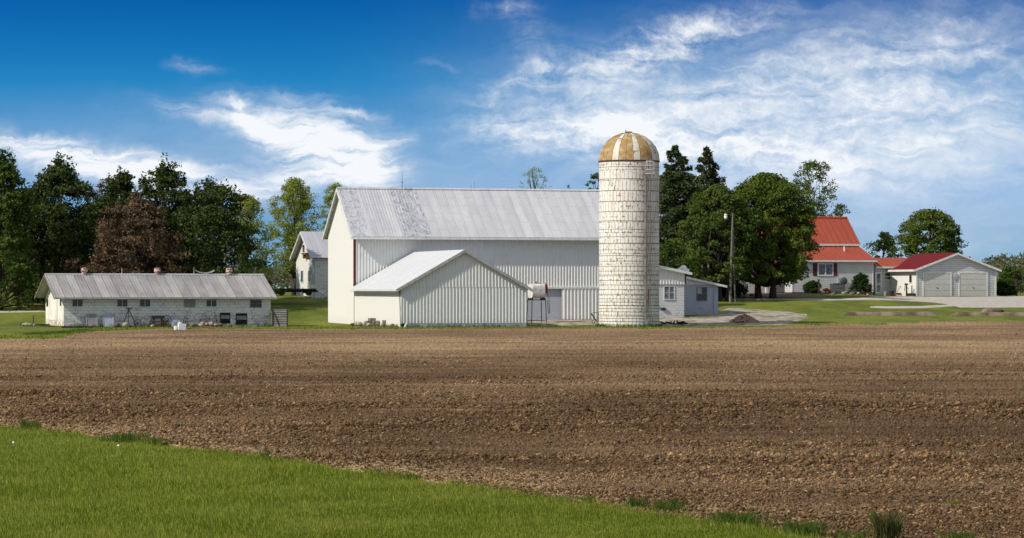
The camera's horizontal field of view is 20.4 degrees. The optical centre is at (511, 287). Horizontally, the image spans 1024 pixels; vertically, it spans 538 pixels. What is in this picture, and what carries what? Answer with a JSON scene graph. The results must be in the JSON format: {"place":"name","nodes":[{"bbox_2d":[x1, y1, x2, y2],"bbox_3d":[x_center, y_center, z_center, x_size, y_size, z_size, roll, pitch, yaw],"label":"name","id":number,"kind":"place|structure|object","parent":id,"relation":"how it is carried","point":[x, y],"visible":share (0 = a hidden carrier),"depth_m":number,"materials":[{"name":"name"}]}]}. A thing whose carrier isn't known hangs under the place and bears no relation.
{"place":"outdoors","nodes":[
{"label":"outdoors","id":0,"kind":"place"},
{"bbox_2d":[178,322,185,329],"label":"plastic jug","id":1,"kind":"object","parent":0,"point":[181,326],"visible":1,"depth_m":186.18,"materials":[{"name":"white plastic"}]},
{"bbox_2d":[0,423,869,537],"bbox_3d":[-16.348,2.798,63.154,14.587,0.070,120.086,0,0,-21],"label":"lawn","id":2,"kind":"structure","parent":0,"point":[133,473],"depth_m":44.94,"materials":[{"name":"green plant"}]},
{"bbox_2d":[14,419,41,429],"bbox_3d":[-9.604,2.705,56.616,0.572,0.250,0.492,0,0,-42],"label":"grass tuft","id":3,"kind":"object","parent":2,"relation":"on","point":[29,424],"visible":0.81,"depth_m":56.58,"materials":[{"name":"green plant"}]},
{"bbox_2d":[84,433,137,441],"bbox_3d":[-7.349,2.738,52.339,0.990,0.183,0.933,0,0,-40],"label":"grass tuft","id":4,"kind":"object","parent":2,"relation":"on","point":[104,436],"visible":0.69,"depth_m":52.29,"materials":[{"name":"green plant"}]},
{"bbox_2d":[112,429,154,442],"bbox_3d":[-6.927,2.705,51.930,0.810,0.250,0.875,0,0,-21],"label":"grass tuft","id":5,"kind":"object","parent":2,"relation":"on","point":[129,437],"visible":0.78,"depth_m":51.88,"materials":[{"name":"green plant"}]},
{"bbox_2d":[143,436,173,445],"bbox_3d":[-6.316,2.744,50.956,0.565,0.172,0.562,0,0,39],"label":"grass tuft","id":6,"kind":"object","parent":2,"relation":"on","point":[155,440],"visible":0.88,"depth_m":50.87,"materials":[{"name":"green plant"}]},
{"bbox_2d":[256,448,271,458],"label":"grass tuft","id":7,"kind":"object","parent":2,"relation":"on","point":[262,453],"visible":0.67,"depth_m":46.59,"materials":[{"name":"green plant"}]},
{"bbox_2d":[395,472,424,480],"bbox_3d":[-1.489,2.760,41.662,0.462,0.139,0.471,0,0,0],"label":"grass tuft","id":8,"kind":"object","parent":2,"relation":"on","point":[405,475],"visible":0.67,"depth_m":41.63,"materials":[{"name":"green plant"}]},
{"bbox_2d":[0,321,1023,537],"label":"tilled field","id":9,"kind":"structure","parent":0,"point":[949,328],"depth_m":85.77,"materials":[{"name":"soil"}]},
{"bbox_2d":[573,495,594,502],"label":"grass tuft","id":10,"kind":"object","parent":9,"relation":"on","point":[590,499],"visible":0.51,"depth_m":36.96,"materials":[{"name":"green plant"}]},
{"bbox_2d":[624,496,647,507],"bbox_3d":[1.588,2.738,36.245,0.318,0.184,0.375,0,0,0],"label":"grass tuft","id":11,"kind":"object","parent":9,"relation":"on","point":[633,502],"visible":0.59,"depth_m":36.20,"materials":[{"name":"green plant"}]},
{"bbox_2d":[642,497,698,512],"bbox_3d":[1.984,2.722,35.634,0.726,0.217,0.647,0,0,0],"label":"grass tuft","id":12,"kind":"object","parent":9,"relation":"on","point":[658,505],"visible":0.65,"depth_m":35.60,"materials":[{"name":"green plant"}]},
{"bbox_2d":[702,509,774,526],"bbox_3d":[2.698,2.732,33.851,0.877,0.195,0.879,0,0,0],"label":"grass tuft","id":13,"kind":"object","parent":9,"relation":"on","point":[734,517],"visible":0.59,"depth_m":33.73,"materials":[{"name":"green plant"}]},
{"bbox_2d":[768,518,833,537],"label":"grass tuft","id":14,"kind":"object","parent":9,"relation":"on","point":[810,526],"visible":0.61,"depth_m":32.33,"materials":[{"name":"green plant"}]},
{"bbox_2d":[828,527,872,537],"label":"grass tuft","id":15,"kind":"object","parent":9,"relation":"on","point":[845,534],"visible":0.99,"depth_m":31.98,"materials":[{"name":"green plant"}]},
{"bbox_2d":[866,507,907,537],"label":"grass tuft","id":16,"kind":"object","parent":9,"relation":"on","point":[892,528],"visible":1,"depth_m":31.70,"materials":[{"name":"green plant"}]},
{"bbox_2d":[941,499,959,504],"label":"grass tuft","id":17,"kind":"object","parent":9,"relation":"on","point":[953,501],"visible":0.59,"depth_m":36.77,"materials":[{"name":"green plant"}]},
{"bbox_2d":[932,529,987,537],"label":"grass tuft","id":18,"kind":"object","parent":9,"relation":"on","point":[960,535],"visible":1,"depth_m":31.75,"materials":[{"name":"green plant"}]},
{"bbox_2d":[0,291,1023,338],"bbox_3d":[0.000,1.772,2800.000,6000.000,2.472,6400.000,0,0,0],"label":"ground","id":19,"kind":"structure","parent":0,"point":[307,311],"depth_m":237.94,"materials":[{"name":"green plant"}]},
{"bbox_2d":[0,148,40,309],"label":"broadleaf tree","id":20,"kind":"object","parent":19,"relation":"on","point":[10,196],"visible":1,"depth_m":235.57,"materials":[{"name":"green plant"}]},
{"bbox_2d":[0,310,45,312],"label":"farm lane","id":21,"kind":"structure","parent":19,"relation":"on","point":[21,311],"depth_m":233.20,"materials":[{"name":"grey gravel"}]},
{"bbox_2d":[20,324,49,325],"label":"timber beam","id":22,"kind":"structure","parent":19,"relation":"on","point":[38,324],"depth_m":206.38,"materials":[{"name":"wood"}]},
{"bbox_2d":[1,190,74,301],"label":"broadleaf tree","id":23,"kind":"object","parent":19,"relation":"on","point":[38,257],"visible":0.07,"depth_m":245.79,"materials":[{"name":"green plant"}]},
{"bbox_2d":[18,331,60,334],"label":"grass tuft","id":24,"kind":"object","parent":19,"relation":"on","point":[36,333],"visible":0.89,"depth_m":171.93,"materials":[{"name":"green plant"}]},
{"bbox_2d":[2,151,120,303],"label":"pine tree","id":25,"kind":"object","parent":19,"relation":"on","point":[61,174],"visible":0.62,"depth_m":241.93,"materials":[{"name":"green plant"}]},
{"bbox_2d":[44,330,91,333],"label":"grass tuft","id":26,"kind":"object","parent":19,"relation":"on","point":[61,331],"visible":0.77,"depth_m":176.72,"materials":[{"name":"green plant"}]},
{"bbox_2d":[61,326,92,327],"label":"timber beam","id":27,"kind":"structure","parent":19,"relation":"on","point":[76,326],"depth_m":197.88,"materials":[{"name":"wood"}]},
{"bbox_2d":[64,328,106,331],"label":"grass tuft","id":28,"kind":"object","parent":19,"relation":"on","point":[83,329],"visible":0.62,"depth_m":184.63,"materials":[{"name":"green plant"}]},
{"bbox_2d":[86,314,97,326],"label":"panel","id":29,"kind":"object","parent":19,"relation":"on","point":[91,319],"visible":0.81,"depth_m":202.52,"materials":[{"name":"grey metal"}]},
{"bbox_2d":[41,201,145,272],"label":"broadleaf tree","id":30,"kind":"object","parent":19,"relation":"on","point":[91,207],"visible":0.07,"depth_m":248.72,"materials":[{"name":"green plant"}]},
{"bbox_2d":[88,181,106,201],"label":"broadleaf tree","id":31,"kind":"object","parent":19,"relation":"on","point":[100,185],"visible":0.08,"depth_m":255.72,"materials":[{"name":"green plant"}]},
{"bbox_2d":[102,315,113,326],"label":"metal panel","id":32,"kind":"object","parent":19,"relation":"on","point":[108,320],"visible":1,"depth_m":202.94,"materials":[{"name":"white metal"}]},
{"bbox_2d":[77,165,151,272],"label":"pine tree","id":33,"kind":"object","parent":19,"relation":"on","point":[121,186],"visible":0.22,"depth_m":250.16,"materials":[{"name":"green plant"}]},
{"bbox_2d":[122,322,130,327],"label":"rock","id":34,"kind":"object","parent":19,"relation":"on","point":[125,324],"visible":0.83,"depth_m":202.48,"materials":[{"name":"beige stone"}]},
{"bbox_2d":[57,186,197,273],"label":"russet tree","id":35,"kind":"object","parent":19,"relation":"on","point":[149,222],"visible":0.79,"depth_m":236.79,"materials":[{"name":"brown plant"}]},
{"bbox_2d":[123,308,136,326],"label":"tripod stand","id":36,"kind":"object","parent":19,"relation":"on","point":[128,311],"visible":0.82,"depth_m":202.77,"materials":[{"name":"black metal"}]},
{"bbox_2d":[34,267,276,326],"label":"chicken coop","id":37,"kind":"structure","parent":19,"relation":"on","point":[234,300],"depth_m":205.39,"materials":[{"name":"paint"}]},
{"bbox_2d":[49,295,56,320],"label":"end door","id":38,"kind":"structure","parent":37,"relation":"in","point":[52,303],"depth_m":205.39,"materials":[{"name":"paint"}]},
{"bbox_2d":[72,299,82,306],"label":"window","id":39,"kind":"structure","parent":37,"relation":"in","point":[75,302],"depth_m":202.30,"materials":[{"name":"grey glass"}]},
{"bbox_2d":[117,299,127,306],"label":"window","id":40,"kind":"structure","parent":37,"relation":"in","point":[120,302],"depth_m":203.49,"materials":[{"name":"grey glass"}]},
{"bbox_2d":[139,299,150,306],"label":"window","id":41,"kind":"structure","parent":37,"relation":"in","point":[142,302],"depth_m":204.09,"materials":[{"name":"grey glass"}]},
{"bbox_2d":[184,299,194,306],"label":"window","id":42,"kind":"structure","parent":37,"relation":"in","point":[187,302],"depth_m":205.29,"materials":[{"name":"grey glass"}]},
{"bbox_2d":[206,300,216,306],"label":"window","id":43,"kind":"structure","parent":37,"relation":"in","point":[209,303],"depth_m":205.84,"materials":[{"name":"grey glass"}]},
{"bbox_2d":[250,300,261,307],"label":"window","id":44,"kind":"structure","parent":37,"relation":"in","point":[253,303],"depth_m":207.05,"materials":[{"name":"grey glass"}]},
{"bbox_2d":[150,316,165,326],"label":"farm implement","id":45,"kind":"object","parent":19,"relation":"on","point":[162,321],"visible":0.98,"depth_m":203.72,"materials":[{"name":"black metal"}]},
{"bbox_2d":[113,152,213,272],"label":"pine tree","id":46,"kind":"object","parent":19,"relation":"on","point":[167,178],"visible":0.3,"depth_m":249.30,"materials":[{"name":"green plant"}]},
{"bbox_2d":[169,317,179,326],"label":"metal panel","id":47,"kind":"object","parent":19,"relation":"on","point":[175,320],"visible":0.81,"depth_m":204.74,"materials":[{"name":"white metal"}]},
{"bbox_2d":[156,203,233,272],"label":"broadleaf tree","id":48,"kind":"object","parent":19,"relation":"on","point":[216,266],"visible":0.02,"depth_m":253.06,"materials":[{"name":"green plant"}]},
{"bbox_2d":[164,175,286,293],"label":"broadleaf tree","id":49,"kind":"object","parent":19,"relation":"on","point":[211,214],"visible":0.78,"depth_m":238.31,"materials":[{"name":"green plant"}]},
{"bbox_2d":[217,194,280,286],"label":"young tree","id":50,"kind":"object","parent":19,"relation":"on","point":[251,206],"visible":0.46,"depth_m":246.55,"materials":[{"name":"green plant"}]},
{"bbox_2d":[272,309,287,326],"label":"gate","id":51,"kind":"structure","parent":19,"relation":"on","point":[279,317],"depth_m":207.18,"materials":[{"name":"grey wood"}]},
{"bbox_2d":[265,176,324,294],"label":"young tree","id":52,"kind":"object","parent":19,"relation":"on","point":[293,188],"visible":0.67,"depth_m":261.40,"materials":[{"name":"green plant"}]},
{"bbox_2d":[274,289,317,295],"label":"hay wagon","id":53,"kind":"object","parent":19,"relation":"on","point":[307,292],"visible":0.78,"depth_m":243.34,"materials":[{"name":"black metal"}]},
{"bbox_2d":[290,231,327,298],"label":"house","id":54,"kind":"structure","parent":19,"relation":"on","point":[309,254],"depth_m":251.71,"materials":[{"name":"beige metal"}]},
{"bbox_2d":[301,270,303,282],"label":"window","id":55,"kind":"structure","parent":54,"relation":"in","point":[302,271],"depth_m":254.18,"materials":[{"name":"white glass"}]},
{"bbox_2d":[308,270,310,281],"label":"window","id":56,"kind":"structure","parent":54,"relation":"in","point":[309,271],"depth_m":251.71,"materials":[{"name":"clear glass"}]},
{"bbox_2d":[316,182,341,229],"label":"young tree","id":57,"kind":"object","parent":19,"relation":"on","point":[328,199],"visible":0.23,"depth_m":274.71,"materials":[{"name":"green plant"}]},
{"bbox_2d":[71,321,662,327],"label":"wall weeds","id":58,"kind":"object","parent":19,"relation":"on","point":[599,325],"depth_m":204.80,"materials":[{"name":"green plant"}]},
{"bbox_2d":[349,249,532,327],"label":"gabled shed","id":59,"kind":"structure","parent":19,"relation":"on","point":[442,288],"depth_m":204.63,"materials":[{"name":"white metal"}]},
{"bbox_2d":[322,182,598,323],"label":"barn","id":60,"kind":"structure","parent":19,"relation":"on","point":[550,237],"depth_m":221.86,"materials":[{"name":"beige metal"}]},
{"bbox_2d":[562,289,598,319],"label":"sliding door","id":61,"kind":"structure","parent":60,"relation":"in","point":[576,303],"depth_m":222.51,"materials":[{"name":"white metal"}]},
{"bbox_2d":[4,252,1023,292],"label":"distant woods","id":62,"kind":"object","parent":19,"relation":"on","point":[282,277],"visible":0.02,"depth_m":408.61,"materials":[{"name":"green plant"}]},
{"bbox_2d":[511,166,551,188],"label":"bare topped tree","id":63,"kind":"object","parent":19,"relation":"on","point":[529,171],"visible":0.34,"depth_m":299.93,"materials":[{"name":"green plant"}]},
{"bbox_2d":[527,281,549,323],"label":"fuel tank","id":64,"kind":"object","parent":19,"relation":"on","point":[540,290],"visible":0.97,"depth_m":215.18,"materials":[{"name":"white metal"}]},
{"bbox_2d":[528,320,598,325],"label":"dirt apron","id":65,"kind":"object","parent":19,"relation":"on","point":[564,322],"visible":0.79,"depth_m":214.74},
{"bbox_2d":[585,172,598,188],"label":"broadleaf tree","id":66,"kind":"object","parent":19,"relation":"on","point":[595,175],"visible":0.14,"depth_m":289.98,"materials":[{"name":"green plant"}]},
{"bbox_2d":[598,130,659,326],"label":"silo","id":67,"kind":"object","parent":19,"relation":"on","point":[629,161],"visible":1,"depth_m":206.32,"materials":[{"name":"concrete"}]},
{"bbox_2d":[659,265,691,317],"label":"milk house","id":68,"kind":"structure","parent":19,"relation":"on","point":[672,281],"depth_m":225.09,"materials":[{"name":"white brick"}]},
{"bbox_2d":[664,286,674,299],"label":"window","id":69,"kind":"structure","parent":68,"relation":"in","point":[669,291],"depth_m":225.03,"materials":[{"name":"white glass"}]},
{"bbox_2d":[659,238,702,278],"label":"broadleaf tree","id":70,"kind":"object","parent":19,"relation":"on","point":[668,248],"visible":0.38,"depth_m":247.40,"materials":[{"name":"green plant"}]},
{"bbox_2d":[659,145,717,281],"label":"spruce tree","id":71,"kind":"object","parent":19,"relation":"on","point":[673,182],"visible":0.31,"depth_m":260.70,"materials":[{"name":"green plant"}]},
{"bbox_2d":[684,276,726,314],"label":"block outbuilding","id":72,"kind":"structure","parent":19,"relation":"on","point":[700,297],"depth_m":231.81,"materials":[{"name":"white concrete"}]},
{"bbox_2d":[696,287,706,300],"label":"window","id":73,"kind":"structure","parent":72,"relation":"in","point":[699,297],"depth_m":231.89,"materials":[{"name":"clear glass"}]},
{"bbox_2d":[683,146,748,296],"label":"spruce tree","id":74,"kind":"object","parent":19,"relation":"on","point":[710,174],"visible":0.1,"depth_m":267.44,"materials":[{"name":"green plant"}]},
{"bbox_2d":[674,183,763,300],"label":"maple tree","id":75,"kind":"object","parent":19,"relation":"on","point":[721,197],"visible":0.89,"depth_m":255.80,"materials":[{"name":"green plant"}]},
{"bbox_2d":[724,212,735,302],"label":"utility pole","id":76,"kind":"object","parent":19,"relation":"on","point":[731,253],"visible":0.98,"depth_m":254.19,"materials":[{"name":"brown wood"}]},
{"bbox_2d":[659,308,806,325],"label":"gravel yard","id":77,"kind":"structure","parent":19,"relation":"on","point":[724,317],"depth_m":223.13,"materials":[{"name":"grey gravel"}]},
{"bbox_2d":[659,320,687,324],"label":"scrap pile","id":78,"kind":"object","parent":77,"relation":"on","point":[680,322],"visible":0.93,"depth_m":211.56,"materials":[{"name":"black metal"}]},
{"bbox_2d":[729,314,759,322],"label":"brick rubble","id":79,"kind":"object","parent":77,"relation":"on","point":[741,318],"visible":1,"depth_m":215.17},
{"bbox_2d":[714,172,823,297],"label":"maple tree","id":80,"kind":"object","parent":19,"relation":"on","point":[775,200],"visible":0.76,"depth_m":260.06,"materials":[{"name":"green plant"}]},
{"bbox_2d":[722,293,819,296],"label":"mulch bed","id":81,"kind":"object","parent":19,"relation":"on","point":[785,294],"visible":0.59,"depth_m":271.47,"materials":[{"name":"brown soil"}]},
{"bbox_2d":[738,216,876,294],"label":"farmhouse","id":82,"kind":"object","parent":19,"relation":"on","point":[840,256],"visible":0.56,"depth_m":284.85,"materials":[{"name":"white"}]},
{"bbox_2d":[817,263,833,275],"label":"window","id":83,"kind":"structure","parent":82,"relation":"in","point":[823,269],"depth_m":283.42,"materials":[{"name":"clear glass"}]},
{"bbox_2d":[802,280,821,292],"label":"bush","id":84,"kind":"object","parent":19,"relation":"on","point":[809,286],"visible":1,"depth_m":276.57,"materials":[{"name":"green plant"}]},
{"bbox_2d":[791,159,840,216],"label":"tall tree","id":85,"kind":"object","parent":19,"relation":"on","point":[809,166],"visible":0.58,"depth_m":299.46,"materials":[{"name":"green plant"}]},
{"bbox_2d":[817,279,819,293],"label":"garden post","id":86,"kind":"object","parent":19,"relation":"on","point":[818,280],"visible":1,"depth_m":275.92,"materials":[{"name":"grey wood"}]},
{"bbox_2d":[830,283,844,292],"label":"air conditioner","id":87,"kind":"object","parent":19,"relation":"on","point":[838,287],"visible":0.99,"depth_m":279.79,"materials":[{"name":"black metal"}]},
{"bbox_2d":[830,203,852,227],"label":"broadleaf tree","id":88,"kind":"object","parent":19,"relation":"on","point":[840,208],"visible":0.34,"depth_m":305.03,"materials":[{"name":"green plant"}]},
{"bbox_2d":[847,272,872,293],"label":"bush","id":89,"kind":"object","parent":19,"relation":"on","point":[860,282],"visible":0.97,"depth_m":277.61,"materials":[{"name":"green plant"}]},
{"bbox_2d":[863,231,902,257],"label":"broadleaf tree","id":90,"kind":"object","parent":19,"relation":"on","point":[888,243],"visible":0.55,"depth_m":304.55,"materials":[{"name":"green plant"}]},
{"bbox_2d":[841,311,937,315],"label":"earth bank","id":91,"kind":"structure","parent":19,"relation":"on","point":[882,313],"depth_m":229.49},
{"bbox_2d":[873,257,907,295],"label":"breezeway","id":92,"kind":"object","parent":19,"relation":"on","point":[881,279],"visible":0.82,"depth_m":287.32,"materials":[{"name":"red"}]},
{"bbox_2d":[875,272,881,293],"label":"door","id":93,"kind":"structure","parent":92,"relation":"in","point":[878,275],"depth_m":287.04,"materials":[{"name":"white glass"}]},
{"bbox_2d":[884,272,890,279],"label":"window","id":94,"kind":"structure","parent":92,"relation":"in","point":[887,275],"depth_m":287.39,"materials":[{"name":"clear glass"}]},
{"bbox_2d":[907,285,914,295],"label":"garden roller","id":95,"kind":"object","parent":19,"relation":"on","point":[911,294],"visible":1,"depth_m":281.58,"materials":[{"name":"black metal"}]},
{"bbox_2d":[870,304,956,307],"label":"driveway loop","id":96,"kind":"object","parent":19,"relation":"on","point":[932,306],"visible":1,"depth_m":246.97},
{"bbox_2d":[895,207,968,256],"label":"broadleaf tree","id":97,"kind":"object","parent":19,"relation":"on","point":[915,238],"visible":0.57,"depth_m":308.63,"materials":[{"name":"green plant"}]},
{"bbox_2d":[886,252,1001,295],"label":"garage","id":98,"kind":"structure","parent":19,"relation":"on","point":[928,274],"depth_m":282.88,"materials":[{"name":"white"}]},
{"bbox_2d":[923,272,951,295],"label":"garage door","id":99,"kind":"structure","parent":98,"relation":"in","point":[930,281],"depth_m":282.04,"materials":[{"name":"paint"}]},
{"bbox_2d":[958,272,987,295],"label":"garage door","id":100,"kind":"structure","parent":98,"relation":"in","point":[965,281],"depth_m":283.14,"materials":[{"name":"paint"}]},
{"bbox_2d":[950,312,1023,315],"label":"earth bank","id":101,"kind":"structure","parent":19,"relation":"on","point":[988,314],"depth_m":229.07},
{"bbox_2d":[980,308,1003,311],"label":"earth mound","id":102,"kind":"object","parent":19,"relation":"on","point":[991,310],"visible":0.54,"depth_m":235.14,"materials":[{"name":"brown soil"}]},
{"bbox_2d":[996,278,1021,295],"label":"bush","id":103,"kind":"object","parent":19,"relation":"on","point":[1006,287],"visible":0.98,"depth_m":286.39,"materials":[{"name":"green plant"}]},
{"bbox_2d":[996,265,1023,295],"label":"bush","id":104,"kind":"object","parent":19,"relation":"on","point":[1013,273],"visible":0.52,"depth_m":299.39,"materials":[{"name":"green plant"}]},
{"bbox_2d":[1014,278,1023,295],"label":"fence","id":105,"kind":"object","parent":19,"relation":"on","point":[1016,285],"visible":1,"depth_m":285.85,"materials":[{"name":"wood"}]},
{"bbox_2d":[0,326,1023,537],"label":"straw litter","id":106,"kind":"object","parent":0,"point":[568,432],"visible":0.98,"depth_m":52.18,"materials":[{"name":"beige plant"}]},
{"bbox_2d":[0,0,1023,288],"label":"sky","id":107,"kind":"structure","parent":0,"point":[911,105],"materials":[{"name":"blue"}]},
{"bbox_2d":[722,297,939,299],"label":"garden path","id":108,"kind":"structure","parent":0,"point":[925,298],"depth_m":261.06,"materials":[{"name":"grey concrete"}]},
{"bbox_2d":[840,277,846,283],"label":"satellite dish","id":109,"kind":"object","parent":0,"point":[843,280],"visible":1,"depth_m":281.42,"materials":[{"name":"grey metal"}]},
{"bbox_2d":[860,296,1023,307],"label":"driveway","id":110,"kind":"structure","parent":0,"point":[990,302],"depth_m":261.96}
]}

